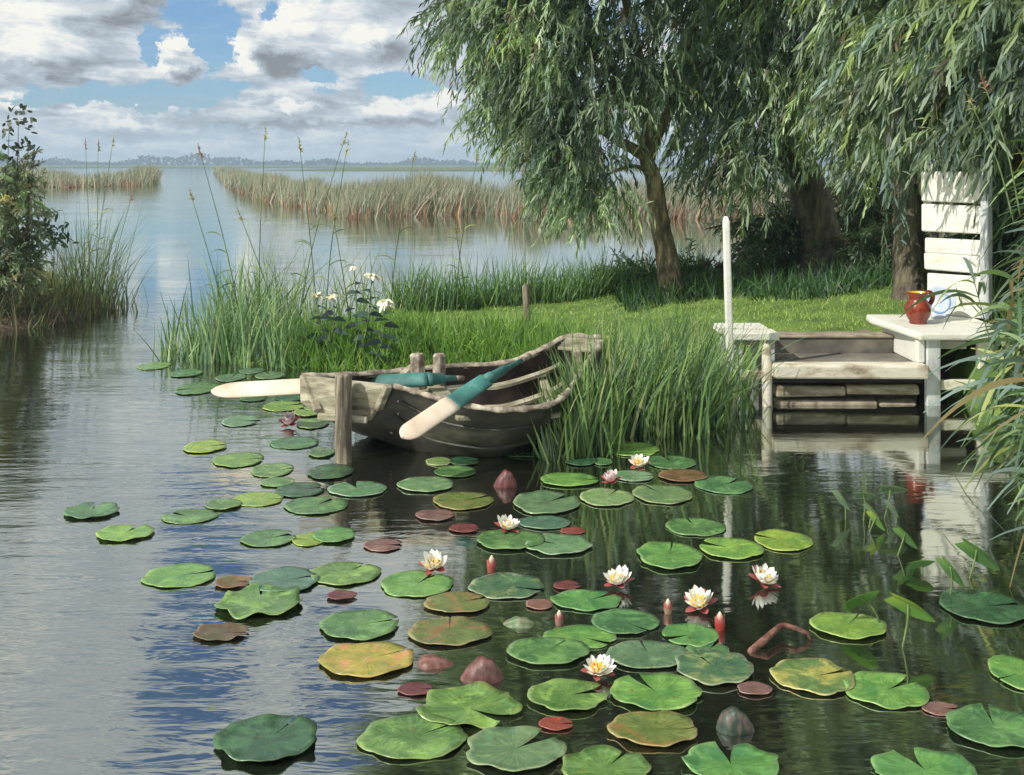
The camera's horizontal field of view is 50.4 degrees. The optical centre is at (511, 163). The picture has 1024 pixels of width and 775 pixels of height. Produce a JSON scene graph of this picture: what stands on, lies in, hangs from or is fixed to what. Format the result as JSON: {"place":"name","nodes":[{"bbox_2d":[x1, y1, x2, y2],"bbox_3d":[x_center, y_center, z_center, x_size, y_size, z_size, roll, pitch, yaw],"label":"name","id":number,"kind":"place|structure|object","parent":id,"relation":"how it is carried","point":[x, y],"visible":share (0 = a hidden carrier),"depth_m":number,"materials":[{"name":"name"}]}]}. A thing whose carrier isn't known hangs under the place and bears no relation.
{"place":"outdoors","nodes":[
{"label":"outdoors","id":0,"kind":"place"},
{"bbox_2d":[0,304,89,330],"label":"bank","id":1,"kind":"structure","parent":0,"point":[19,325],"depth_m":10.68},
{"bbox_2d":[0,103,61,313],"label":"shrub","id":2,"kind":"object","parent":1,"relation":"on","point":[14,240],"visible":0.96,"depth_m":10.86,"materials":[{"name":"green plant"}]},
{"bbox_2d":[0,263,138,331],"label":"reed clump","id":3,"kind":"object","parent":1,"relation":"on","point":[85,310],"visible":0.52,"depth_m":11.11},
{"bbox_2d":[43,194,173,310],"bbox_3d":[-4.716,0.936,12.320,1.728,1.454,1.906,0,0,-21],"label":"reed clump","id":4,"kind":"object","parent":1,"relation":"on","point":[84,264],"visible":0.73,"depth_m":12.10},
{"bbox_2d":[0,259,109,329],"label":"bank grass","id":5,"kind":"structure","parent":0,"point":[45,317],"depth_m":11.06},
{"bbox_2d":[2,185,136,187],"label":"reed island","id":6,"kind":"structure","parent":0,"point":[90,186],"depth_m":76.64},
{"bbox_2d":[0,164,164,187],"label":"reed bed","id":7,"kind":"object","parent":6,"relation":"on","point":[141,175],"visible":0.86,"depth_m":79.37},
{"bbox_2d":[279,301,620,371],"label":"bank grass","id":8,"kind":"structure","parent":0,"point":[493,340],"depth_m":8.49,"materials":[{"name":"plant"}]},
{"bbox_2d":[0,164,941,167],"bbox_3d":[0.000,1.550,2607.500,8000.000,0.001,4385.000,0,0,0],"label":"meadow","id":9,"kind":"structure","parent":0,"point":[266,166],"depth_m":649.95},
{"bbox_2d":[0,152,941,164],"bbox_3d":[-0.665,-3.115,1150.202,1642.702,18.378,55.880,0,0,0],"label":"wood","id":10,"kind":"object","parent":9,"relation":"on","point":[215,161],"visible":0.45,"depth_m":1137.12,"materials":[{"name":"grey plant"}]},
{"bbox_2d":[0,0,943,163],"label":"sky","id":11,"kind":"structure","parent":0,"point":[163,78],"materials":[{"name":"blue"}]},
{"bbox_2d":[0,168,1023,774],"bbox_3d":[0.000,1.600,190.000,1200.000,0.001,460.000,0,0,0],"label":"water","id":12,"kind":"structure","parent":0,"point":[110,664],"depth_m":4.58,"materials":[{"name":"liquid"}]},
{"bbox_2d":[63,502,119,518],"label":"lily pad","id":13,"kind":"object","parent":12,"relation":"on","point":[82,510],"visible":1,"depth_m":4.99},
{"bbox_2d":[96,524,154,540],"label":"lily pad","id":14,"kind":"object","parent":12,"relation":"on","point":[116,532],"visible":1,"depth_m":4.70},
{"bbox_2d":[156,282,193,355],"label":"reed clump","id":15,"kind":"object","parent":12,"relation":"on","point":[180,323],"visible":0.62,"depth_m":9.64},
{"bbox_2d":[141,563,215,586],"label":"lily pad","id":16,"kind":"object","parent":12,"relation":"on","point":[174,575],"visible":1,"depth_m":4.22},
{"bbox_2d":[161,509,218,523],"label":"lily pad","id":17,"kind":"object","parent":12,"relation":"on","point":[196,515],"visible":1,"depth_m":4.92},
{"bbox_2d":[192,622,248,640],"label":"lily pad","id":18,"kind":"object","parent":12,"relation":"on","point":[217,631],"visible":1,"depth_m":3.71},
{"bbox_2d":[213,452,263,466],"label":"lily pad","id":19,"kind":"object","parent":12,"relation":"on","point":[241,459],"visible":1,"depth_m":5.87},
{"bbox_2d":[233,492,282,506],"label":"lily pad","id":20,"kind":"object","parent":12,"relation":"on","point":[255,499],"visible":1,"depth_m":5.19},
{"bbox_2d":[214,583,302,619],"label":"lily pad","id":21,"kind":"object","parent":12,"relation":"on","point":[246,601],"visible":1,"depth_m":3.96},
{"bbox_2d":[213,714,316,761],"bbox_3d":[-0.680,1.582,3.005,0.286,0.021,0.254,0,0,0],"label":"lily pad","id":22,"kind":"object","parent":12,"relation":"on","point":[250,739],"visible":1,"depth_m":3.01,"materials":[{"name":"plant"}]},
{"bbox_2d":[240,529,295,546],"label":"lily pad","id":23,"kind":"object","parent":12,"relation":"on","point":[260,538],"visible":1,"depth_m":4.63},
{"bbox_2d":[250,463,293,476],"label":"lily pad","id":24,"kind":"object","parent":12,"relation":"on","point":[266,470],"visible":1,"depth_m":5.68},
{"bbox_2d":[249,566,319,591],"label":"lily pad","id":25,"kind":"object","parent":12,"relation":"on","point":[282,576],"visible":0.99,"depth_m":4.18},
{"bbox_2d":[270,436,318,448],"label":"lily pad","id":26,"kind":"object","parent":12,"relation":"on","point":[293,443],"visible":1,"depth_m":6.23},
{"bbox_2d":[276,482,323,496],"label":"lily pad","id":27,"kind":"object","parent":12,"relation":"on","point":[297,489],"visible":1,"depth_m":5.33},
{"bbox_2d":[283,496,347,513],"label":"lily pad","id":28,"kind":"object","parent":12,"relation":"on","point":[306,505],"visible":1,"depth_m":5.08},
{"bbox_2d":[307,464,353,478],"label":"lily pad","id":29,"kind":"object","parent":12,"relation":"on","point":[335,471],"visible":1,"depth_m":5.62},
{"bbox_2d":[312,526,354,541],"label":"lily pad","id":30,"kind":"object","parent":12,"relation":"on","point":[334,534],"visible":1,"depth_m":4.67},
{"bbox_2d":[335,373,351,463],"bbox_3d":[-0.904,1.614,5.849,0.094,0.973,0.093,0,0,0],"label":"mooring post","id":31,"kind":"object","parent":12,"relation":"in","point":[343,418],"visible":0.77,"depth_m":5.81,"materials":[{"name":"grey wood"}]},
{"bbox_2d":[310,561,381,584],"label":"lily pad","id":32,"kind":"object","parent":12,"relation":"on","point":[335,573],"visible":1,"depth_m":4.24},
{"bbox_2d":[327,481,386,496],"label":"lily pad","id":33,"kind":"object","parent":12,"relation":"on","point":[365,488],"visible":1,"depth_m":5.34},
{"bbox_2d":[319,609,398,640],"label":"lily pad","id":34,"kind":"object","parent":12,"relation":"on","point":[348,624],"visible":1,"depth_m":3.76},
{"bbox_2d":[318,641,413,677],"bbox_3d":[-0.469,1.590,3.498,0.306,0.010,0.247,0,0,0],"label":"lily pad","id":35,"kind":"object","parent":12,"relation":"on","point":[358,660],"visible":1,"depth_m":3.50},
{"bbox_2d":[356,713,467,758],"bbox_3d":[-0.276,1.593,3.032,0.306,0.010,0.241,0,0,0],"label":"lily pad","id":36,"kind":"object","parent":12,"relation":"on","point":[395,737],"visible":1,"depth_m":3.03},
{"bbox_2d":[381,570,453,596],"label":"lily pad","id":37,"kind":"object","parent":12,"relation":"on","point":[406,583],"visible":1,"depth_m":4.13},
{"bbox_2d":[397,476,452,491],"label":"lily pad","id":38,"kind":"object","parent":12,"relation":"on","point":[421,483],"visible":1,"depth_m":5.42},
{"bbox_2d":[407,616,491,645],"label":"lily pad","id":39,"kind":"object","parent":12,"relation":"on","point":[461,630],"visible":1,"depth_m":3.71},
{"bbox_2d":[300,332,603,456],"bbox_3d":[-0.301,1.385,6.382,1.773,0.581,1.467,0,0,0],"label":"rowing boat","id":40,"kind":"object","parent":12,"relation":"on","point":[494,419],"visible":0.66,"depth_m":5.95,"materials":[{"name":"grey wood"}]},
{"bbox_2d":[211,372,464,397],"bbox_3d":[-1.049,1.308,6.438,1.532,0.179,0.187,0,0,3],"label":"oar","id":41,"kind":"object","parent":40,"relation":"on","point":[274,387],"visible":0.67,"depth_m":6.46,"materials":[{"name":"white wood"}]},
{"bbox_2d":[399,353,531,439],"bbox_3d":[-0.206,1.220,5.780,0.095,0.273,1.096,0,0,38],"label":"oar","id":42,"kind":"object","parent":40,"relation":"on","point":[430,417],"visible":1,"depth_m":5.62,"materials":[{"name":"white wood"}]},
{"bbox_2d":[424,591,489,612],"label":"lily pad","id":43,"kind":"object","parent":12,"relation":"on","point":[451,602],"visible":1,"depth_m":3.94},
{"bbox_2d":[433,492,493,509],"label":"lily pad","id":44,"kind":"object","parent":12,"relation":"on","point":[456,500],"visible":1,"depth_m":5.15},
{"bbox_2d":[416,681,522,728],"bbox_3d":[-0.124,1.586,3.195,0.310,0.023,0.250,0,0,0],"label":"lily pad","id":45,"kind":"object","parent":12,"relation":"on","point":[457,703],"visible":1,"depth_m":3.21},
{"bbox_2d":[460,655,503,683],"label":"folded leaf","id":46,"kind":"object","parent":12,"relation":"on","point":[484,669],"visible":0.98,"depth_m":3.35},
{"bbox_2d":[468,572,543,598],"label":"lily pad","id":47,"kind":"object","parent":12,"relation":"on","point":[495,585],"visible":1,"depth_m":4.12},
{"bbox_2d":[476,528,544,548],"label":"lily pad","id":48,"kind":"object","parent":12,"relation":"on","point":[496,539],"visible":1,"depth_m":4.61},
{"bbox_2d":[466,725,566,771],"bbox_3d":[0.013,1.586,2.957,0.272,0.014,0.226,0,0,0],"label":"lily pad","id":49,"kind":"object","parent":12,"relation":"on","point":[497,747],"visible":1,"depth_m":2.96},
{"bbox_2d":[518,515,571,528],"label":"lily pad","id":50,"kind":"object","parent":12,"relation":"on","point":[547,522],"visible":0.98,"depth_m":4.84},
{"bbox_2d":[513,490,579,513],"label":"lily pad","id":51,"kind":"object","parent":12,"relation":"on","point":[535,502],"visible":1,"depth_m":5.12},
{"bbox_2d":[506,637,589,663],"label":"lily pad","id":52,"kind":"object","parent":12,"relation":"on","point":[537,650],"visible":1,"depth_m":3.56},
{"bbox_2d":[525,533,592,554],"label":"lily pad","id":53,"kind":"object","parent":12,"relation":"on","point":[567,543],"visible":1,"depth_m":4.55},
{"bbox_2d":[527,678,607,710],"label":"lily pad","id":54,"kind":"object","parent":12,"relation":"on","point":[553,694],"visible":1,"depth_m":3.25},
{"bbox_2d":[540,472,598,485],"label":"lily pad","id":55,"kind":"object","parent":12,"relation":"on","point":[566,479],"visible":1,"depth_m":5.49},
{"bbox_2d":[543,625,616,648],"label":"lily pad","id":56,"kind":"object","parent":12,"relation":"on","point":[577,632],"visible":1,"depth_m":3.69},
{"bbox_2d":[550,589,621,610],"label":"lily pad","id":57,"kind":"object","parent":12,"relation":"on","point":[578,599],"visible":1,"depth_m":3.98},
{"bbox_2d":[518,322,664,463],"bbox_3d":[0.457,1.241,6.003,0.889,0.847,0.628,0,0,0],"label":"reed clump","id":58,"kind":"object","parent":12,"relation":"on","point":[581,428],"visible":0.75,"depth_m":5.94,"materials":[{"name":"plant"}]},
{"bbox_2d":[580,654,616,680],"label":"water lily flower","id":59,"kind":"object","parent":12,"relation":"on","point":[599,667],"visible":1,"depth_m":3.39,"materials":[{"name":"white plant"}]},
{"bbox_2d":[561,745,651,774],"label":"lily pad","id":60,"kind":"object","parent":12,"relation":"on","point":[596,760],"visible":1,"depth_m":2.89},
{"bbox_2d":[580,488,633,505],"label":"lily pad","id":61,"kind":"object","parent":12,"relation":"on","point":[600,496],"visible":1,"depth_m":5.19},
{"bbox_2d":[591,608,659,633],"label":"lily pad","id":62,"kind":"object","parent":12,"relation":"on","point":[617,621],"visible":1,"depth_m":3.79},
{"bbox_2d":[606,640,687,667],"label":"lily pad","id":63,"kind":"object","parent":12,"relation":"on","point":[635,654],"visible":0.97,"depth_m":3.54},
{"bbox_2d":[607,710,696,746],"bbox_3d":[0.393,1.588,3.065,0.253,0.014,0.190,0,0,0],"label":"lily pad","id":64,"kind":"object","parent":12,"relation":"on","point":[664,728],"visible":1,"depth_m":3.07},
{"bbox_2d":[610,673,702,710],"bbox_3d":[0.434,1.589,3.282,0.280,0.012,0.231,0,0,0],"label":"lily pad","id":65,"kind":"object","parent":12,"relation":"on","point":[672,691],"visible":1,"depth_m":3.28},
{"bbox_2d":[632,484,692,503],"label":"lily pad","id":66,"kind":"object","parent":12,"relation":"on","point":[669,494],"visible":1,"depth_m":5.26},
{"bbox_2d":[636,541,702,568],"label":"lily pad","id":67,"kind":"object","parent":12,"relation":"on","point":[661,554],"visible":1,"depth_m":4.42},
{"bbox_2d":[647,455,696,468],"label":"lily pad","id":68,"kind":"object","parent":12,"relation":"on","point":[680,462],"visible":0.96,"depth_m":5.82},
{"bbox_2d":[536,297,813,439],"bbox_3d":[1.050,1.241,7.072,1.994,0.846,1.808,0,0,0],"label":"reed clump","id":69,"kind":"object","parent":12,"relation":"in","point":[705,400],"visible":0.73,"depth_m":6.54,"materials":[{"name":"plant"}]},
{"bbox_2d":[659,469,707,480],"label":"lily pad","id":70,"kind":"object","parent":12,"relation":"on","point":[681,474],"visible":1,"depth_m":5.55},
{"bbox_2d":[662,623,718,646],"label":"lily pad","id":71,"kind":"object","parent":12,"relation":"on","point":[699,635],"visible":1,"depth_m":3.69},
{"bbox_2d":[665,517,725,535],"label":"lily pad","id":72,"kind":"object","parent":12,"relation":"on","point":[701,527],"visible":1,"depth_m":4.79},
{"bbox_2d":[684,585,717,613],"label":"water lily flower","id":73,"kind":"object","parent":12,"relation":"on","point":[700,599],"visible":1,"depth_m":3.90,"materials":[{"name":"white plant"}]},
{"bbox_2d":[675,649,753,685],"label":"lily pad","id":74,"kind":"object","parent":12,"relation":"on","point":[728,667],"visible":1,"depth_m":3.44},
{"bbox_2d":[694,476,753,493],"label":"lily pad","id":75,"kind":"object","parent":12,"relation":"on","point":[717,484],"visible":1,"depth_m":5.40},
{"bbox_2d":[722,216,735,406],"bbox_3d":[1.415,1.220,7.094,0.080,1.759,0.048,0,0,0],"label":"mooring post","id":76,"kind":"object","parent":12,"relation":"in","point":[727,276],"visible":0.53,"depth_m":7.07,"materials":[{"name":"white paint"}]},
{"bbox_2d":[681,741,778,774],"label":"lily pad","id":77,"kind":"object","parent":12,"relation":"on","point":[707,758],"visible":1,"depth_m":2.90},
{"bbox_2d":[699,537,763,558],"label":"lily pad","id":78,"kind":"object","parent":12,"relation":"on","point":[737,548],"visible":1,"depth_m":4.50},
{"bbox_2d":[716,706,754,735],"bbox_3d":[0.633,1.574,3.081,0.109,0.076,0.074,0,0,-23],"label":"bud","id":79,"kind":"object","parent":12,"relation":"on","point":[732,721],"visible":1,"depth_m":3.06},
{"bbox_2d":[761,343,771,406],"bbox_3d":[1.689,1.645,7.200,0.072,0.910,0.072,0,0,0],"label":"pile","id":80,"kind":"object","parent":12,"relation":"in","point":[766,387],"visible":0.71,"depth_m":7.17,"materials":[{"name":"beige paint"}]},
{"bbox_2d":[754,529,813,550],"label":"lily pad","id":81,"kind":"object","parent":12,"relation":"on","point":[791,541],"visible":1,"depth_m":4.60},
{"bbox_2d":[769,658,854,695],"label":"lily pad","id":82,"kind":"object","parent":12,"relation":"on","point":[800,673],"visible":1,"depth_m":3.38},
{"bbox_2d":[759,353,928,404],"bbox_3d":[2.226,1.657,7.401,1.024,0.686,0.588,0,0,0],"label":"landing step","id":83,"kind":"object","parent":12,"relation":"on","point":[860,378],"visible":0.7,"depth_m":7.21,"materials":[{"name":"beige paint"}]},
{"bbox_2d":[809,612,886,638],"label":"lily pad","id":84,"kind":"object","parent":12,"relation":"on","point":[844,625],"visible":1,"depth_m":3.75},
{"bbox_2d":[843,671,929,709],"bbox_3d":[1.132,1.593,3.301,0.251,0.010,0.234,0,0,0],"label":"lily pad","id":85,"kind":"object","parent":12,"relation":"on","point":[872,686],"visible":1,"depth_m":3.29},
{"bbox_2d":[884,592,935,646],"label":"standing leaf","id":86,"kind":"object","parent":12,"relation":"on","point":[907,607],"visible":0.93,"depth_m":3.60,"materials":[{"name":"green plant"}]},
{"bbox_2d":[871,747,977,774],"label":"lily pad","id":87,"kind":"object","parent":12,"relation":"on","point":[894,762],"visible":1,"depth_m":2.88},
{"bbox_2d":[922,332,1023,587],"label":"reed plant","id":88,"kind":"object","parent":12,"relation":"in","point":[999,384],"visible":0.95,"depth_m":4.39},
{"bbox_2d":[955,537,999,577],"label":"standing leaf","id":89,"kind":"object","parent":12,"relation":"on","point":[975,553],"visible":0.91,"depth_m":4.20,"materials":[{"name":"green plant"}]},
{"bbox_2d":[939,589,1023,623],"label":"lily pad","id":90,"kind":"object","parent":12,"relation":"on","point":[971,604],"visible":1,"depth_m":3.92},
{"bbox_2d":[946,703,1023,747],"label":"lily pad","id":91,"kind":"object","parent":12,"relation":"on","point":[972,722],"visible":1,"depth_m":3.08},
{"bbox_2d":[988,654,1023,689],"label":"lily pad","id":92,"kind":"object","parent":12,"relation":"on","point":[1004,665],"visible":1,"depth_m":3.43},
{"bbox_2d":[297,200,755,218],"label":"reed island","id":93,"kind":"structure","parent":0,"point":[446,213],"depth_m":32.27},
{"bbox_2d":[213,165,1023,219],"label":"reed bed","id":94,"kind":"object","parent":93,"relation":"on","point":[432,193],"visible":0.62,"depth_m":34.73,"materials":[{"name":"plant"}]},
{"bbox_2d":[358,233,720,312],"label":"shore grass","id":95,"kind":"structure","parent":0,"point":[498,295],"depth_m":11.42,"materials":[{"name":"plant"}]},
{"bbox_2d":[264,168,956,170],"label":"shore","id":96,"kind":"structure","parent":0,"point":[417,169],"depth_m":305.30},
{"bbox_2d":[214,277,1019,422],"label":"grassy bank","id":97,"kind":"structure","parent":0,"point":[963,370],"depth_m":9.56,"materials":[{"name":"plant"}]},
{"bbox_2d":[137,244,349,370],"bbox_3d":[-2.066,1.145,9.322,1.851,1.039,1.712,0,0,21],"label":"reed clump","id":98,"kind":"object","parent":97,"relation":"on","point":[210,342],"visible":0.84,"depth_m":8.83,"materials":[{"name":"plant"}]},
{"bbox_2d":[190,207,458,334],"bbox_3d":[-1.770,1.021,10.452,2.592,1.284,1.613,0,0,-23],"label":"reed clump","id":99,"kind":"object","parent":97,"relation":"on","point":[342,304],"visible":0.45,"depth_m":10.28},
{"bbox_2d":[353,273,382,355],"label":"flowering plant","id":100,"kind":"object","parent":97,"relation":"on","point":[366,313],"visible":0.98,"depth_m":8.44,"materials":[{"name":"green plant"}]},
{"bbox_2d":[365,299,399,366],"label":"flowering plant","id":101,"kind":"object","parent":97,"relation":"on","point":[382,303],"visible":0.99,"depth_m":8.30,"materials":[{"name":"green plant"}]},
{"bbox_2d":[395,0,795,296],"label":"willow tree","id":102,"kind":"object","parent":97,"relation":"on","point":[527,98],"visible":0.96,"depth_m":10.63,"materials":[{"name":"green plant"}]},
{"bbox_2d":[591,238,744,295],"bbox_3d":[1.812,1.410,12.252,2.180,1.103,1.389,0,0,0],"label":"bush","id":103,"kind":"object","parent":97,"relation":"on","point":[706,263],"visible":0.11,"depth_m":12.16,"materials":[{"name":"green plant"}]},
{"bbox_2d":[713,323,778,399],"bbox_3d":[1.625,1.620,7.585,0.359,0.959,0.499,0,0,0],"label":"bench","id":104,"kind":"object","parent":97,"relation":"on","point":[752,334],"visible":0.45,"depth_m":7.40,"materials":[{"name":"white paint"}]},
{"bbox_2d":[632,0,890,280],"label":"willow tree","id":105,"kind":"object","parent":97,"relation":"on","point":[783,105],"visible":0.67,"depth_m":10.99,"materials":[{"name":"green plant"}]},
{"bbox_2d":[703,188,845,279],"bbox_3d":[2.961,1.006,12.168,1.620,1.666,1.837,0,0,0],"label":"bush","id":106,"kind":"object","parent":97,"relation":"on","point":[780,242],"visible":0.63,"depth_m":12.02,"materials":[{"name":"green plant"}]},
{"bbox_2d":[610,249,1004,312],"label":"shade grass","id":107,"kind":"structure","parent":97,"relation":"on","point":[826,282],"depth_m":10.80,"materials":[{"name":"plant"}]},
{"bbox_2d":[775,332,892,352],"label":"quay wall","id":108,"kind":"structure","parent":97,"relation":"on","point":[849,342],"depth_m":7.70,"materials":[{"name":"wood"}]},
{"bbox_2d":[814,148,944,279],"bbox_3d":[4.175,0.829,12.162,1.910,2.217,3.194,0,0,0],"label":"bush","id":109,"kind":"object","parent":97,"relation":"on","point":[865,238],"visible":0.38,"depth_m":12.06,"materials":[{"name":"green plant"}]},
{"bbox_2d":[781,0,1023,300],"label":"willow tree","id":110,"kind":"object","parent":97,"relation":"on","point":[902,76],"visible":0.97,"depth_m":7.87,"materials":[{"name":"green plant"}]},
{"bbox_2d":[866,314,1013,405],"bbox_3d":[2.970,1.606,7.600,0.740,0.988,0.900,0,0,0],"label":"box bench","id":111,"kind":"object","parent":97,"relation":"on","point":[931,342],"visible":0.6,"depth_m":7.31,"materials":[{"name":"white paint"}]},
{"bbox_2d":[904,290,934,324],"bbox_3d":[2.830,0.995,7.583,0.180,0.232,0.188,0,0,38],"label":"jug","id":112,"kind":"object","parent":111,"relation":"on","point":[919,313],"visible":0.92,"depth_m":7.52,"materials":[{"name":"red ceramic"}]},
{"bbox_2d":[927,286,955,318],"bbox_3d":[3.056,0.989,7.772,0.065,0.233,0.240,0,0,-42],"label":"plate","id":113,"kind":"object","parent":111,"relation":"on","point":[940,311],"visible":0.53,"depth_m":7.76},
{"bbox_2d":[921,158,991,318],"bbox_3d":[3.246,0.534,7.952,0.084,1.153,0.527,0,0,-40],"label":"plank screen","id":114,"kind":"object","parent":111,"relation":"on","point":[943,254],"visible":0.79,"depth_m":7.92,"materials":[{"name":"white paint"}]},
{"bbox_2d":[899,257,1023,523],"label":"reed plant","id":115,"kind":"object","parent":97,"relation":"on","point":[1006,341],"visible":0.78,"depth_m":5.02,"materials":[{"name":"plant"}]},
{"bbox_2d":[912,151,1023,300],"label":"bush","id":116,"kind":"object","parent":97,"relation":"on","point":[1010,240],"visible":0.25,"depth_m":9.09,"materials":[{"name":"green plant"}]},
{"bbox_2d":[955,267,1023,409],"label":"bank grass","id":117,"kind":"structure","parent":97,"relation":"on","point":[1000,314],"depth_m":7.83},
{"bbox_2d":[967,187,1023,437],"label":"reed plant","id":118,"kind":"object","parent":97,"relation":"on","point":[1021,283],"visible":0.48,"depth_m":5.77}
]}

